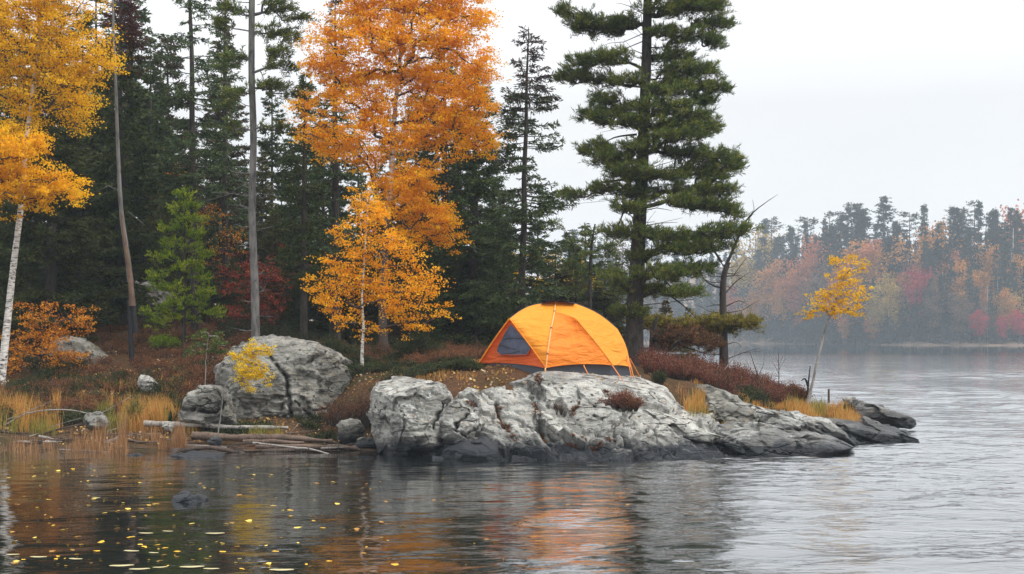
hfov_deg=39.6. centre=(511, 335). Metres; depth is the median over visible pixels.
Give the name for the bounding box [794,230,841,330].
maple
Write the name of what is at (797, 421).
rock slab
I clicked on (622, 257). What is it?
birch
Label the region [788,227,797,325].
spruce
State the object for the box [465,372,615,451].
crack plants
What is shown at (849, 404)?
bush
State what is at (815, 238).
spruce
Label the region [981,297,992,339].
birch
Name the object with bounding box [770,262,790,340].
spruce
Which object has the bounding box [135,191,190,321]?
spruce tree
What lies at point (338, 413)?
bush
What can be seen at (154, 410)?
dry grass
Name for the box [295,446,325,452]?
driftwood stick
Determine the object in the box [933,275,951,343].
spruce
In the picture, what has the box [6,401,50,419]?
fallen branch
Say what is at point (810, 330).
spruce
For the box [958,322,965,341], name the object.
spruce
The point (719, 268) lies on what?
spruce
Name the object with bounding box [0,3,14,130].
spruce tree
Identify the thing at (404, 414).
boulder
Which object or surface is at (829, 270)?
spruce
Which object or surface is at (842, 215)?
pine
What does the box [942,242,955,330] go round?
spruce
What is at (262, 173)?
spruce tree
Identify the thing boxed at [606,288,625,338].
spruce tree
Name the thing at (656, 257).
spruce
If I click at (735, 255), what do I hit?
spruce
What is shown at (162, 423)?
log
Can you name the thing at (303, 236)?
spruce tree
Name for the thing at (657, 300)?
spruce
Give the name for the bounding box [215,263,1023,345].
hills
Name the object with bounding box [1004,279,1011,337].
spruce
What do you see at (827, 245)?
spruce
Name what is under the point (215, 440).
stone
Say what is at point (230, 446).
driftwood stick
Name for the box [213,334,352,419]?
boulder
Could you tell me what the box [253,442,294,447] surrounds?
log
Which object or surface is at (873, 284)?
spruce
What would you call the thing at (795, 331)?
spruce
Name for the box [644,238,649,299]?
spruce
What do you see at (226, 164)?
spruce tree
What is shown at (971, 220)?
pine
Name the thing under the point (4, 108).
spruce tree
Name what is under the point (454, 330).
spruce tree
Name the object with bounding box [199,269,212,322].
spruce tree
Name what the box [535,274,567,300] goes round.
spruce tree
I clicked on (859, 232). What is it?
spruce
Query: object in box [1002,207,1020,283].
spruce
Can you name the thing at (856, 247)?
spruce
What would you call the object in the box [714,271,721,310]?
spruce
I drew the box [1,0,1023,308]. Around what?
sky
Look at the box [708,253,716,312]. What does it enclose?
spruce
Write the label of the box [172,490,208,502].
stone
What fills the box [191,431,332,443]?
log
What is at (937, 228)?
spruce
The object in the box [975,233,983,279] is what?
spruce
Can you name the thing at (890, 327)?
spruce
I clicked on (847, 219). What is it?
spruce
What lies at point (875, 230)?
spruce
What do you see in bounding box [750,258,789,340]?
maple
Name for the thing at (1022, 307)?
birch
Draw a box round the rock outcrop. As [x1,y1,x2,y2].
[92,279,177,321]
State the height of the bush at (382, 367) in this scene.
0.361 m
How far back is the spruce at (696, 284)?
435.72 m
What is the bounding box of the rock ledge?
[422,370,865,460]
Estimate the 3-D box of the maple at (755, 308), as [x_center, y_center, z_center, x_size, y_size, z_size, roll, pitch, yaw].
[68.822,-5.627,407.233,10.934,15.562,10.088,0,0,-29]
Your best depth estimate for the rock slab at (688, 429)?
26.67 m
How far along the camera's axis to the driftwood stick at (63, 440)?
27.94 m
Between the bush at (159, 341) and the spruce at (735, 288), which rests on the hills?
the spruce at (735, 288)
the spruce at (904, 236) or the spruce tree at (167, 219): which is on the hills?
the spruce at (904, 236)
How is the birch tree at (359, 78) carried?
on the ground at (451, 384)
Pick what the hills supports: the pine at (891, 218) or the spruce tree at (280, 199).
the pine at (891, 218)
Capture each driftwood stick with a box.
[0,424,33,433]
[15,441,46,443]
[41,423,84,434]
[49,434,85,440]
[105,433,141,435]
[127,438,165,443]
[219,445,247,448]
[227,442,269,447]
[232,442,259,445]
[286,431,311,433]
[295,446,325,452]
[320,437,356,449]
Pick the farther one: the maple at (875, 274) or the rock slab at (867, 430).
the maple at (875, 274)
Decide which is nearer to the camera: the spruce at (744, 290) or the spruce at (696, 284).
the spruce at (744, 290)
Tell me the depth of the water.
18.61 m
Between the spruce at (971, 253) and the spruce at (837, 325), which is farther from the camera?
the spruce at (837, 325)
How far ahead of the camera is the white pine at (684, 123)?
33.11 m
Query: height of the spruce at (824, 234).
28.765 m
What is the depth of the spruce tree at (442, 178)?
41.78 m
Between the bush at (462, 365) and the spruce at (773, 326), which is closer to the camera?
the bush at (462, 365)
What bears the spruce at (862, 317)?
on the hills
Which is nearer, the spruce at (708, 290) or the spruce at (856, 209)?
the spruce at (856, 209)
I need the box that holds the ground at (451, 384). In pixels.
[0,314,844,450]
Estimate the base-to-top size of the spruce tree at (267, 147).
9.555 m
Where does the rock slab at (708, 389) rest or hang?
on the ground at (451, 384)
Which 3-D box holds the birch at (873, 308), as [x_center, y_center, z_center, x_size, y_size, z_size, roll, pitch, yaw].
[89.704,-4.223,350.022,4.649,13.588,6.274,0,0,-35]
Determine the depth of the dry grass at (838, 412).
31.32 m
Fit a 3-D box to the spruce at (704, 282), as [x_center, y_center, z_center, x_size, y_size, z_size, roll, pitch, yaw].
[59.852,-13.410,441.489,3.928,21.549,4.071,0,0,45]
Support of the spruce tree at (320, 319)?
on the ground at (451, 384)
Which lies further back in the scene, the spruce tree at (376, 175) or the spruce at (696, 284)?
the spruce at (696, 284)
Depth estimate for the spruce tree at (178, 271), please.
46.92 m
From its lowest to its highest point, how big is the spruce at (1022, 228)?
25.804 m
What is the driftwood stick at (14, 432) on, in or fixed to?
on the ground at (451, 384)
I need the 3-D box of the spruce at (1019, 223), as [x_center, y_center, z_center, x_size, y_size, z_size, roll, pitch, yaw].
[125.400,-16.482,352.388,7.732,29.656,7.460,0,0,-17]
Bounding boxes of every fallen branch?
[5,395,131,425]
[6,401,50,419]
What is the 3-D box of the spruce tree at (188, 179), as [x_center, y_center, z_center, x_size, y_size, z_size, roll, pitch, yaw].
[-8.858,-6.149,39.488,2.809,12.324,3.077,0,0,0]
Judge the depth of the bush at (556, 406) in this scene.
26.66 m
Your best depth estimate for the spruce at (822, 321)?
370.43 m
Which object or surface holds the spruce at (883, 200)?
on the hills
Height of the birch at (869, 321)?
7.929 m
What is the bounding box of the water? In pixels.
[0,343,1023,573]
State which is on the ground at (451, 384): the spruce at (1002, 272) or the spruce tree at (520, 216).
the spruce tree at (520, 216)
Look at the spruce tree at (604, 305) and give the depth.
41.84 m
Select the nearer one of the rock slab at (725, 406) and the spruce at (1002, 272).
the rock slab at (725, 406)
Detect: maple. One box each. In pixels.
[732,289,763,342]
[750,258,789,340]
[765,268,796,341]
[768,247,821,336]
[786,268,811,342]
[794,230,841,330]
[827,239,883,322]
[837,238,900,294]
[837,315,852,344]
[857,233,931,295]
[903,262,938,332]
[932,248,969,304]
[943,259,981,334]
[968,309,989,344]
[969,240,1010,290]
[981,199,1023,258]
[989,287,1021,342]
[993,254,1023,302]
[994,314,1008,344]
[1005,308,1023,343]
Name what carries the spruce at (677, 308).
on the hills
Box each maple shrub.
[0,301,100,376]
[164,164,248,314]
[207,242,309,327]
[510,245,597,290]
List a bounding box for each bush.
[122,393,146,427]
[146,332,183,350]
[314,387,371,426]
[315,334,368,357]
[352,359,389,373]
[382,328,447,363]
[431,357,489,370]
[551,400,564,414]
[595,388,648,411]
[649,316,725,354]
[650,369,667,384]
[779,381,814,400]
[831,401,854,411]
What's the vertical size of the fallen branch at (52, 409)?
0.615 m
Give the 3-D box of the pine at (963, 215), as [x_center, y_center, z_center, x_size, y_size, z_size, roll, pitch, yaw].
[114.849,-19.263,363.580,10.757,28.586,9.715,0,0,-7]
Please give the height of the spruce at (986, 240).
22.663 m
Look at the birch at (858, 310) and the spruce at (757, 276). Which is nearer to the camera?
the birch at (858, 310)
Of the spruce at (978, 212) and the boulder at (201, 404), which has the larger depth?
the spruce at (978, 212)
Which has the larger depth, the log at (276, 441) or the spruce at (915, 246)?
the spruce at (915, 246)
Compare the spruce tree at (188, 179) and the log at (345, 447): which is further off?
the spruce tree at (188, 179)
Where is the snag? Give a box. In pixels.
[96,0,143,361]
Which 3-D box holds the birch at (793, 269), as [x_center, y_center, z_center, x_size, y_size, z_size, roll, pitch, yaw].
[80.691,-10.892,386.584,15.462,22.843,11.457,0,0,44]
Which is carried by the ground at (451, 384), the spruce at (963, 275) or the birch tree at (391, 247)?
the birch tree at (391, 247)
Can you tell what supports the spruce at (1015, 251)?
on the hills
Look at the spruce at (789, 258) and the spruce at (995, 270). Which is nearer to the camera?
the spruce at (995, 270)
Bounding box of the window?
[496,324,530,354]
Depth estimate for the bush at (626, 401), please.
26.62 m
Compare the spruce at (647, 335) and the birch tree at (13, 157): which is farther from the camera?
the spruce at (647, 335)
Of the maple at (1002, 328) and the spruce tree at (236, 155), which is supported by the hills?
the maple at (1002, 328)
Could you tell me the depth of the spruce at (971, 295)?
332.13 m
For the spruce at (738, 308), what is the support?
on the hills
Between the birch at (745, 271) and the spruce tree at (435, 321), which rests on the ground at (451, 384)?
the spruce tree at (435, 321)
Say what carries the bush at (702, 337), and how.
on the ground at (451, 384)
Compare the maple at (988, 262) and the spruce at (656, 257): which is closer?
the maple at (988, 262)
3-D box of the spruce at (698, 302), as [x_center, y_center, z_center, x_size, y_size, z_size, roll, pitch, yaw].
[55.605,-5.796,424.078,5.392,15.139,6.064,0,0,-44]
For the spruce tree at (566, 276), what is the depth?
40.83 m
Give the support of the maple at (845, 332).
on the hills
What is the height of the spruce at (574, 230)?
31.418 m
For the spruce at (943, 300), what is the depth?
342.57 m
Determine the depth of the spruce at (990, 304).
336.05 m
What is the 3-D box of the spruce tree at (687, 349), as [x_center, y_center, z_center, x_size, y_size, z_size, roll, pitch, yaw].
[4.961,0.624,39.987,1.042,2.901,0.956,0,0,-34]
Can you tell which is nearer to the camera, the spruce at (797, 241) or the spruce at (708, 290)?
the spruce at (797, 241)
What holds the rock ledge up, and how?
on the ground at (451, 384)
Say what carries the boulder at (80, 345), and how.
on the ground at (451, 384)
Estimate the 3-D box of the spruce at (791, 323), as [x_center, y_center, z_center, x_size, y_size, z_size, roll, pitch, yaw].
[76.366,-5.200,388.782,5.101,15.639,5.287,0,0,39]
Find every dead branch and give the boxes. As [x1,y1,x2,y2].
[725,339,743,369]
[746,353,763,382]
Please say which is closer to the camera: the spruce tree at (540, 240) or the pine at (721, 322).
the pine at (721, 322)
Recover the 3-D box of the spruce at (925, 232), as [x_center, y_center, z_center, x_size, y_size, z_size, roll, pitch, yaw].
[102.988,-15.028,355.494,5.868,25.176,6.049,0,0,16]
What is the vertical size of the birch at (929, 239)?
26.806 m
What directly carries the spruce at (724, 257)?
on the hills
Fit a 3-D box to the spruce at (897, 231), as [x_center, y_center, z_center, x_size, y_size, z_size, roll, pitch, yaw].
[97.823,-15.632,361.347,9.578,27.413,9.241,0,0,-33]
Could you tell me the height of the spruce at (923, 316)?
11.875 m
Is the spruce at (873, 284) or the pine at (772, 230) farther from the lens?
the pine at (772, 230)
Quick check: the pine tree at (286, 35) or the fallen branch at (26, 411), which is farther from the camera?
the pine tree at (286, 35)
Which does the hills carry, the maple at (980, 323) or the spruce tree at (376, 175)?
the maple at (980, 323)
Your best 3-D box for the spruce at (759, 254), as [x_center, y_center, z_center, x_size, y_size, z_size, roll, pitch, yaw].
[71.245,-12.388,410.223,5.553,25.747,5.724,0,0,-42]
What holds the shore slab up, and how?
on the ground at (451, 384)
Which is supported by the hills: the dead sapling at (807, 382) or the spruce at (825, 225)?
the spruce at (825, 225)
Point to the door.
(491, 356)
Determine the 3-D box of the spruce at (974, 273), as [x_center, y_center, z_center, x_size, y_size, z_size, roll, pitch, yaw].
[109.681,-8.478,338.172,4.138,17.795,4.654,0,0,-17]
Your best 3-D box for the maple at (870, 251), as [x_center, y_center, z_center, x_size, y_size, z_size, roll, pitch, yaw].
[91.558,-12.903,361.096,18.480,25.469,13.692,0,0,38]
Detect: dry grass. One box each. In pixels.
[0,372,289,433]
[416,365,869,423]
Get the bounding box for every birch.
[601,239,629,280]
[625,298,660,317]
[650,303,675,315]
[718,284,742,339]
[721,224,786,301]
[782,256,821,312]
[797,263,852,333]
[819,266,863,343]
[832,257,873,303]
[842,284,874,342]
[863,317,883,344]
[864,295,885,344]
[866,273,905,342]
[893,271,916,339]
[900,262,922,327]
[905,217,983,280]
[968,271,997,337]
[968,302,1003,342]
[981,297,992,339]
[985,287,1023,341]
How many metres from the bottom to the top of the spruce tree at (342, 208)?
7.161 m
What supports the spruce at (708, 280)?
on the hills
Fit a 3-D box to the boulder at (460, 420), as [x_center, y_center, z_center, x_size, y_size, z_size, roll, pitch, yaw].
[-1.006,1.682,26.302,0.836,0.989,0.932,0,0,0]
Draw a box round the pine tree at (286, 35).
[207,0,319,336]
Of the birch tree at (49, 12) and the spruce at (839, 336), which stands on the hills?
the spruce at (839, 336)
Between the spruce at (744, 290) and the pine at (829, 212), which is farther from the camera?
the spruce at (744, 290)
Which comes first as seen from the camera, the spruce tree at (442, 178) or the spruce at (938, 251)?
the spruce tree at (442, 178)
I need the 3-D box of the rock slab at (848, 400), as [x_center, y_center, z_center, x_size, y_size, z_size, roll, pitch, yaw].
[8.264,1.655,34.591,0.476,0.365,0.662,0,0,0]
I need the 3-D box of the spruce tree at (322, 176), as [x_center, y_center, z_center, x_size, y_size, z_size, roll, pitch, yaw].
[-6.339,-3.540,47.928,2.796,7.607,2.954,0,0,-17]
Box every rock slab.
[643,409,725,443]
[696,384,740,399]
[704,390,758,422]
[711,421,854,455]
[751,405,855,446]
[815,416,919,442]
[842,396,855,404]
[851,399,916,428]
[855,417,910,435]
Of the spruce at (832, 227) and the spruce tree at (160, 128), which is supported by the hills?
the spruce at (832, 227)
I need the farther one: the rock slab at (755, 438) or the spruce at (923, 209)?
the spruce at (923, 209)
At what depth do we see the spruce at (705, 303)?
421.68 m
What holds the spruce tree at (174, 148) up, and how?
on the ground at (451, 384)
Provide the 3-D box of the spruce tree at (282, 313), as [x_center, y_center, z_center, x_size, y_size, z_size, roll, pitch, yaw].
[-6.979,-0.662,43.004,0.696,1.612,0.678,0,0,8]
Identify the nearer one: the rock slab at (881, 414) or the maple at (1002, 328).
the rock slab at (881, 414)
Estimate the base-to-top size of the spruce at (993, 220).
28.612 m
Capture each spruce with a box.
[567,229,580,262]
[588,244,598,262]
[596,242,604,267]
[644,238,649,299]
[644,295,652,339]
[651,241,662,314]
[653,296,661,334]
[668,255,681,316]
[669,297,676,317]
[676,275,689,315]
[677,303,684,317]
[682,255,693,316]
[691,276,703,316]
[692,280,700,319]
[693,295,702,318]
[700,259,707,308]
[701,295,709,317]
[706,252,715,307]
[706,284,712,313]
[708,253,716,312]
[712,299,715,337]
[714,254,720,310]
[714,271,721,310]
[721,252,729,292]
[726,235,742,297]
[731,277,736,312]
[732,302,745,340]
[734,266,744,309]
[742,281,751,310]
[749,249,764,328]
[752,248,766,336]
[758,218,769,254]
[759,238,769,319]
[759,273,773,337]
[762,236,784,333]
[762,261,774,329]
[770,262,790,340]
[771,310,780,342]
[778,242,785,324]
[779,256,795,327]
[780,235,789,260]
[781,294,797,343]
[783,225,794,260]
[787,266,806,342]
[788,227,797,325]
[790,247,797,325]
[793,235,799,267]
[797,295,811,343]
[799,221,808,263]
[801,291,811,343]
[804,271,827,343]
[807,295,815,343]
[808,235,819,254]
[809,301,827,343]
[813,232,833,324]
[814,230,844,340]
[814,287,828,343]
[817,267,837,344]
[817,281,829,342]
[821,218,827,254]
[822,236,830,330]
[828,225,836,267]
[831,258,843,341]
[832,298,843,344]
[833,243,843,328]
[834,214,844,249]
[834,317,841,344]
[836,296,852,344]
[837,245,866,342]
[842,228,851,260]
[843,208,852,249]
[844,203,867,323]
[847,211,867,327]
[847,291,862,344]
[854,276,872,344]
[860,278,884,343]
[862,208,873,243]
[866,234,908,340]
[871,196,892,244]
[872,223,877,242]
[873,281,884,344]
[874,233,878,249]
[881,289,897,343]
[890,220,906,272]
[898,229,912,260]
[902,239,913,322]
[906,266,919,332]
[910,248,938,333]
[910,249,936,337]
[910,291,920,341]
[912,240,920,317]
[916,225,928,316]
[918,204,930,307]
[919,240,932,330]
[920,294,928,341]
[922,278,934,342]
[931,239,949,330]
[933,223,943,262]
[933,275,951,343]
[936,268,960,341]
[939,273,948,331]
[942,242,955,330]
[944,207,962,305]
[944,259,957,336]
[953,210,968,260]
[954,227,982,333]
[955,251,967,329]
[957,258,967,335]
[958,266,982,342]
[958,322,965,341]
[964,230,972,264]
[967,263,976,334]
[969,286,981,341]
[973,199,983,258]
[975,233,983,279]
[978,248,988,292]
[982,212,993,258]
[984,235,989,254]
[984,286,994,336]
[984,291,998,342]
[988,210,1000,282]
[989,208,1001,249]
[990,249,1002,331]
[991,221,1018,298]
[993,255,1011,337]
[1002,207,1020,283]
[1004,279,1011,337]
[1005,262,1023,340]
[1010,248,1020,279]
[1011,210,1023,323]
[1013,299,1023,342]
[1016,266,1023,336]
[1019,223,1023,265]
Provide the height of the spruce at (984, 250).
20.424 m
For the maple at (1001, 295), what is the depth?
329.20 m
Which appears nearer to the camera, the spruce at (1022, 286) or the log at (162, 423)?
the log at (162, 423)
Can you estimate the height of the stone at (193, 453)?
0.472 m
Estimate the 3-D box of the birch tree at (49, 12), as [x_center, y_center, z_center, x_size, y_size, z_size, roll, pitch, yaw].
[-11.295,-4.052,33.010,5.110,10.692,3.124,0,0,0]
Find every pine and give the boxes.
[137,185,226,347]
[544,217,628,308]
[548,0,765,365]
[624,194,777,366]
[749,216,787,273]
[790,216,819,262]
[809,210,843,257]
[823,202,866,248]
[866,204,901,246]
[891,211,930,314]
[944,205,981,238]
[963,200,987,254]
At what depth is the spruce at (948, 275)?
335.97 m
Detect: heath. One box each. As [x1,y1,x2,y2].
[0,319,488,421]
[632,339,794,405]
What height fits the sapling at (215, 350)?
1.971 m
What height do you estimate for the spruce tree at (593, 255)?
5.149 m
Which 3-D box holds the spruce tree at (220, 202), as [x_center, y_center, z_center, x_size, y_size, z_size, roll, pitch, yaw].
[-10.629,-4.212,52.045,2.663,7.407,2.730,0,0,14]
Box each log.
[143,420,287,429]
[171,448,300,451]
[172,445,244,452]
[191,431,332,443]
[243,439,303,443]
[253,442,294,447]
[256,444,376,450]
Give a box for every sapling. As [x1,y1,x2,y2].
[179,328,231,384]
[217,338,275,432]
[773,352,784,381]
[801,366,810,394]
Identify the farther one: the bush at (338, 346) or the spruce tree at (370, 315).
the spruce tree at (370, 315)
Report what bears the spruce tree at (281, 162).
on the ground at (451, 384)
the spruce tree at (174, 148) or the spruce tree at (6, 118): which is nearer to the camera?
the spruce tree at (6, 118)
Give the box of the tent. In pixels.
[478,300,640,380]
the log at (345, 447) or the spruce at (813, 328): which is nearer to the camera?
the log at (345, 447)
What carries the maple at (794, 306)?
on the hills
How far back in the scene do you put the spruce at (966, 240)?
348.81 m
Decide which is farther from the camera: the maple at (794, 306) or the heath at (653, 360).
the maple at (794, 306)
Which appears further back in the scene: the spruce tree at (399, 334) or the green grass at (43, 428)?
the spruce tree at (399, 334)
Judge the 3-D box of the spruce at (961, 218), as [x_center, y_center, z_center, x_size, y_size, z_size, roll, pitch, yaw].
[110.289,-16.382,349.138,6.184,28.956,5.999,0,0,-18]
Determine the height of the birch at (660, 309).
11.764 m
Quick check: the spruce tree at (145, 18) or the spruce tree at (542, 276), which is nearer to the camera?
the spruce tree at (542, 276)
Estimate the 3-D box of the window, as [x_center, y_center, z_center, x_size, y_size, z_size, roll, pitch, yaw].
[0.040,0.072,28.762,0.822,0.647,0.075,0,0,32]
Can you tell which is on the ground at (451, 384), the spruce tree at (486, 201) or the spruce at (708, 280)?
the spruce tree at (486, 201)
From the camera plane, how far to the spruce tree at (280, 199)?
59.88 m
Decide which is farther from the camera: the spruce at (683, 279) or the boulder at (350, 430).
the spruce at (683, 279)
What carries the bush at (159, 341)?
on the ground at (451, 384)
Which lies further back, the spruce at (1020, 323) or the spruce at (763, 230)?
the spruce at (763, 230)
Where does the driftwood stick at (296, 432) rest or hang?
on the ground at (451, 384)
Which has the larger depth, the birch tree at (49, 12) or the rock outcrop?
the rock outcrop
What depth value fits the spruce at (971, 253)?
341.47 m
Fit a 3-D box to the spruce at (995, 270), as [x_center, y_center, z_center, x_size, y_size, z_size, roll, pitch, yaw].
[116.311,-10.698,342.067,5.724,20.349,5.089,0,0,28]
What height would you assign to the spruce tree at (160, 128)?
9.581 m
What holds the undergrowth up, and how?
on the ground at (451, 384)
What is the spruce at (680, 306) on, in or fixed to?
on the hills
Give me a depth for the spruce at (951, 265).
340.56 m
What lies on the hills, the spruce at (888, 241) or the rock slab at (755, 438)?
the spruce at (888, 241)
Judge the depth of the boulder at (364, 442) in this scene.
27.25 m
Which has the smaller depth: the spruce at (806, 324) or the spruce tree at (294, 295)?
the spruce tree at (294, 295)
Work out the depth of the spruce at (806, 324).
379.44 m
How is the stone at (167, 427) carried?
on the ground at (451, 384)
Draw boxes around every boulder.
[38,336,107,364]
[178,384,238,431]
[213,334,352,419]
[336,418,364,445]
[354,436,376,448]
[366,376,453,455]
[440,400,479,444]
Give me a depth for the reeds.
27.40 m
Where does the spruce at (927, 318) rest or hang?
on the hills
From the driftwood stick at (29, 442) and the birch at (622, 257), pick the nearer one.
the driftwood stick at (29, 442)
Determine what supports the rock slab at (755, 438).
on the ground at (451, 384)
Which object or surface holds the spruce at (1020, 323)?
on the hills
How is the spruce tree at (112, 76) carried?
on the ground at (451, 384)
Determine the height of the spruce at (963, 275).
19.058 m
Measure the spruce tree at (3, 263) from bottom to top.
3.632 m
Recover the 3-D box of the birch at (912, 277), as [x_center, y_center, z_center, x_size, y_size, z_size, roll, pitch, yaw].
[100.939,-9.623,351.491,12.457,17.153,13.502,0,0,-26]
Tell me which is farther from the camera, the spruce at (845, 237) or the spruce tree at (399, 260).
the spruce at (845, 237)
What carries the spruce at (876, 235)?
on the hills
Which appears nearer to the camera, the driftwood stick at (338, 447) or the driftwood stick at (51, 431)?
the driftwood stick at (338, 447)
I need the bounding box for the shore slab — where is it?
[440,437,503,459]
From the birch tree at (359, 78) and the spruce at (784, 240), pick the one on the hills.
the spruce at (784, 240)
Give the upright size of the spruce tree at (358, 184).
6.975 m
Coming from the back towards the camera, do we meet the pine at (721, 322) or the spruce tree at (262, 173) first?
the spruce tree at (262, 173)
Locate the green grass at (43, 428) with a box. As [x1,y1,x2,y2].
[0,387,831,436]
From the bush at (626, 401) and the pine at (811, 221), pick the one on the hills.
the pine at (811, 221)
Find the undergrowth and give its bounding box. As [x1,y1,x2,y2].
[0,306,776,439]
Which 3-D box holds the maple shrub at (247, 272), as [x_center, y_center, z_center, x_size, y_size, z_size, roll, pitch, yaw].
[-7.099,-1.266,40.081,3.117,2.709,2.031,0,0,0]
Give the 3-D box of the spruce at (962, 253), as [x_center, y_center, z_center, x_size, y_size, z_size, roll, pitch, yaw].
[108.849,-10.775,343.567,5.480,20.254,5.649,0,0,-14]
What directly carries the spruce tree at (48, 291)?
on the ground at (451, 384)
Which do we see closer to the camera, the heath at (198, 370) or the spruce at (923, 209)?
the heath at (198, 370)
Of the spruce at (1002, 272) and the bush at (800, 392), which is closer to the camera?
the bush at (800, 392)
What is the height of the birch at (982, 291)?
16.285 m
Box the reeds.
[2,409,188,457]
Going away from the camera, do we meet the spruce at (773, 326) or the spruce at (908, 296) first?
the spruce at (908, 296)
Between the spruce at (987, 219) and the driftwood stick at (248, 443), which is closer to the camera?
the driftwood stick at (248, 443)
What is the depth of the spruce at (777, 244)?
404.58 m
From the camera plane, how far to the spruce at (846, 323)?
360.34 m
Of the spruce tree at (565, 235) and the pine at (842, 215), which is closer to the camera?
the spruce tree at (565, 235)
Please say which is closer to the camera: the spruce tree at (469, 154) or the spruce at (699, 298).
the spruce tree at (469, 154)
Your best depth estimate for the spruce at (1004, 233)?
338.93 m
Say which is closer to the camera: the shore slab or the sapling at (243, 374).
the shore slab
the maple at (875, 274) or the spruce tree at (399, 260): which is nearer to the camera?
the spruce tree at (399, 260)
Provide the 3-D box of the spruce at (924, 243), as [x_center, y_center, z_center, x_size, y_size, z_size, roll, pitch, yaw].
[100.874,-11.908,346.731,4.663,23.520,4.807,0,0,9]
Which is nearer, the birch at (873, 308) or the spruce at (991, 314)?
the spruce at (991, 314)
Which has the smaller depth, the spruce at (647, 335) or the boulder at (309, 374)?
the boulder at (309, 374)
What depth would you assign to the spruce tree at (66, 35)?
59.91 m
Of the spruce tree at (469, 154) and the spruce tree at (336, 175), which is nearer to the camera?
the spruce tree at (336, 175)
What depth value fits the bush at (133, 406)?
29.44 m
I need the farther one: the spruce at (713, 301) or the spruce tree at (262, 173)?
the spruce at (713, 301)
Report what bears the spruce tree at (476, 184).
on the ground at (451, 384)
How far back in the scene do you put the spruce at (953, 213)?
352.43 m
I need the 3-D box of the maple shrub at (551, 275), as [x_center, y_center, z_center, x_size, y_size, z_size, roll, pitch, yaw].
[0.975,-0.937,44.246,3.793,3.809,2.098,0,0,0]
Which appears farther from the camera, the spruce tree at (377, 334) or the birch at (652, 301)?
the birch at (652, 301)
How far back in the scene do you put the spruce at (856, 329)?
356.66 m
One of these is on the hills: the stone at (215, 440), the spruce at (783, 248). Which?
the spruce at (783, 248)
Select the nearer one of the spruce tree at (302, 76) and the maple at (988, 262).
the spruce tree at (302, 76)
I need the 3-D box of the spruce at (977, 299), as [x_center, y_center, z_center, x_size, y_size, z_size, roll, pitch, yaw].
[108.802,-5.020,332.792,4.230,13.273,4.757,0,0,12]
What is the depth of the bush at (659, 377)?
29.47 m
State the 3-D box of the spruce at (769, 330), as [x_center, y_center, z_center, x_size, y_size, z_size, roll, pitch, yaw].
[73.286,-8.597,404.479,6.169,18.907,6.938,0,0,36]
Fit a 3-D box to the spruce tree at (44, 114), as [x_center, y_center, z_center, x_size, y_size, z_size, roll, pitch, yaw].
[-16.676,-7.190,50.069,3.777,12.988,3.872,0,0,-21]
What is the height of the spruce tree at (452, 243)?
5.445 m
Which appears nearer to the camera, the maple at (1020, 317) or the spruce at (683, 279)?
the maple at (1020, 317)
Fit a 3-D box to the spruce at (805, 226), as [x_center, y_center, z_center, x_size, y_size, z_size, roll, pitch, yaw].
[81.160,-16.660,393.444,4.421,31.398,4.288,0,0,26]
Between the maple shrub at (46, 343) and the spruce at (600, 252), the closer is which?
the maple shrub at (46, 343)
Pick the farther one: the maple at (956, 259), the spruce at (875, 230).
the spruce at (875, 230)
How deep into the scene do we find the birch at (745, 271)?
419.60 m
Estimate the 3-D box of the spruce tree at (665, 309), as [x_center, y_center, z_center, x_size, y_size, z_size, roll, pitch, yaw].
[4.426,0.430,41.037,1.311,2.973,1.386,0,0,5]
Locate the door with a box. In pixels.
[481,320,544,367]
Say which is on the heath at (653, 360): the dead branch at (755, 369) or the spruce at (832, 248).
the dead branch at (755, 369)
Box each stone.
[82,411,108,430]
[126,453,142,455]
[137,375,157,392]
[161,423,173,431]
[169,450,224,457]
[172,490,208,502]
[207,435,222,445]
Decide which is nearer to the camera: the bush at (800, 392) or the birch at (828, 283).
the bush at (800, 392)
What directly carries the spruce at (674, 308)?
on the hills
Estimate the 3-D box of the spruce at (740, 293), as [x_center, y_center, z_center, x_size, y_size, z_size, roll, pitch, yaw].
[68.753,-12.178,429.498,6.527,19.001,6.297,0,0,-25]
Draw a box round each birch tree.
[0,0,130,387]
[0,124,99,220]
[270,0,517,351]
[299,181,461,364]
[789,254,874,404]
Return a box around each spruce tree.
[0,0,77,266]
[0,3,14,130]
[0,11,33,244]
[0,24,127,348]
[0,36,42,321]
[0,211,44,331]
[15,223,68,328]
[33,9,141,307]
[42,1,80,222]
[54,0,152,301]
[62,0,182,326]
[101,0,188,267]
[116,35,189,285]
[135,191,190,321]
[139,0,241,332]
[143,36,211,313]
[158,128,189,298]
[171,249,190,316]
[178,210,245,322]
[186,13,269,298]
[188,0,260,309]
[198,122,259,316]
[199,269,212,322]
[219,256,249,329]
[229,158,260,307]
[236,153,279,322]
[242,210,310,333]
[243,75,299,323]
[249,127,326,331]
[271,82,335,339]
[272,287,288,332]
[273,178,288,206]
[281,72,330,278]
[283,232,359,339]
[283,281,300,335]
[294,120,359,338]
[295,0,378,340]
[323,218,394,344]
[325,164,348,323]
[340,287,357,342]
[343,147,379,339]
[355,168,383,316]
[358,114,414,333]
[366,217,436,340]
[372,282,398,342]
[380,95,440,334]
[388,37,494,344]
[388,304,405,347]
[407,268,448,346]
[416,68,537,346]
[420,191,482,328]
[430,136,483,248]
[450,219,496,332]
[450,302,463,339]
[467,25,579,322]
[468,254,516,340]
[479,164,518,341]
[516,209,552,304]
[530,249,587,304]
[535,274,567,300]
[552,230,587,301]
[558,246,601,313]
[564,223,608,314]
[577,259,645,349]
[586,277,606,311]
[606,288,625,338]
[655,300,683,357]
[676,307,698,359]

